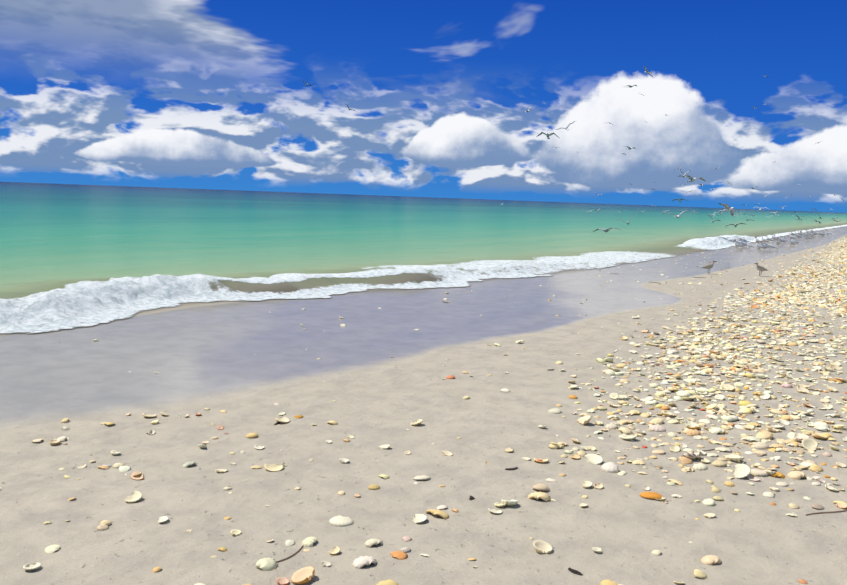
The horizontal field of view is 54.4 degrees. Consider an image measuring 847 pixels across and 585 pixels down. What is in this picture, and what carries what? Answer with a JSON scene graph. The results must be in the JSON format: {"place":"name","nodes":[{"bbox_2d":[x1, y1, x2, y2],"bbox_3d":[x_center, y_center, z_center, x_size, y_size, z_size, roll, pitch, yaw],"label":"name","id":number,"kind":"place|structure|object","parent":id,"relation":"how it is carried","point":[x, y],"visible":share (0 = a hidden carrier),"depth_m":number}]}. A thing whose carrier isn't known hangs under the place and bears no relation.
{"place":"outdoors","nodes":[
{"label":"outdoors","id":0,"kind":"place"},
{"bbox_2d":[0,226,846,584],"bbox_3d":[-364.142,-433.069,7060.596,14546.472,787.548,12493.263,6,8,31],"label":"beach sand","id":1,"kind":"structure","parent":0,"point":[246,364],"depth_m":3.76},
{"bbox_2d":[277,546,302,562],"bbox_3d":[-0.407,0.807,2.539,0.019,0.004,0.145,5,7,27],"label":"twig","id":2,"kind":"object","parent":1,"relation":"on","point":[290,556],"visible":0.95,"depth_m":2.52},
{"bbox_2d":[0,400,846,584],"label":"shells","id":3,"kind":"object","parent":1,"relation":"on","point":[762,438],"visible":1,"depth_m":3.48},
{"bbox_2d":[93,291,846,432],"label":"shells","id":4,"kind":"object","parent":1,"relation":"on","point":[746,407],"visible":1,"depth_m":5.71},
{"bbox_2d":[568,568,581,574],"bbox_3d":[0.460,0.842,2.489,0.024,0.005,0.051,-3,8,-38],"label":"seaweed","id":5,"kind":"object","parent":1,"relation":"on","point":[574,571],"visible":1,"depth_m":2.49},
{"bbox_2d":[470,227,846,314],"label":"shells","id":6,"kind":"object","parent":1,"relation":"on","point":[832,301],"visible":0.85,"depth_m":11.62},
{"bbox_2d":[702,260,716,272],"bbox_3d":[4.811,-0.428,13.867,0.321,0.236,0.088,0,7,-20],"label":"seagull","id":7,"kind":"object","parent":1,"relation":"on","point":[708,266],"visible":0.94,"depth_m":13.84},
{"bbox_2d":[754,262,767,275],"bbox_3d":[5.652,-0.388,13.812,0.321,0.236,0.088,0,7,-20],"label":"seagull","id":8,"kind":"object","parent":1,"relation":"on","point":[760,268],"visible":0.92,"depth_m":13.78},
{"bbox_2d":[806,510,846,515],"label":"twig","id":9,"kind":"object","parent":1,"relation":"on","point":[826,512],"visible":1,"depth_m":3.04},
{"bbox_2d":[0,182,846,333],"bbox_3d":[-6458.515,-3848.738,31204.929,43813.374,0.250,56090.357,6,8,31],"label":"sea water","id":10,"kind":"structure","parent":0,"point":[72,256],"depth_m":19.66},
{"bbox_2d":[0,0,846,212],"label":"sky","id":11,"kind":"structure","parent":0,"point":[189,94]},
{"bbox_2d":[536,132,558,138],"bbox_3d":[5.113,-6.452,33.809,0.991,0.188,0.565,7,-11,18],"label":"gull","id":12,"kind":"object","parent":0,"point":[547,135],"visible":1,"depth_m":33.74},
{"bbox_2d":[593,227,619,231],"bbox_3d":[5.944,-2.026,26.722,1.072,0.154,0.565,-1,1,40],"label":"gull","id":13,"kind":"object","parent":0,"point":[605,230],"visible":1,"depth_m":26.61},
{"bbox_2d":[662,210,688,217],"bbox_3d":[8.994,-2.751,29.203,1.036,0.232,0.565,-7,9,2],"label":"gull","id":14,"kind":"object","parent":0,"point":[677,216],"visible":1,"depth_m":29.10},
{"bbox_2d":[678,175,704,181],"bbox_3d":[8.677,-3.653,26.575,1.068,0.187,0.565,7,-5,-14],"label":"gull","id":15,"kind":"object","parent":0,"point":[692,179],"visible":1,"depth_m":26.50},
{"bbox_2d":[718,203,734,215],"bbox_3d":[10.257,-2.802,27.827,0.565,0.137,1.103,-13,-28,43],"label":"gull","id":16,"kind":"object","parent":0,"point":[727,207],"visible":1,"depth_m":27.76}
]}

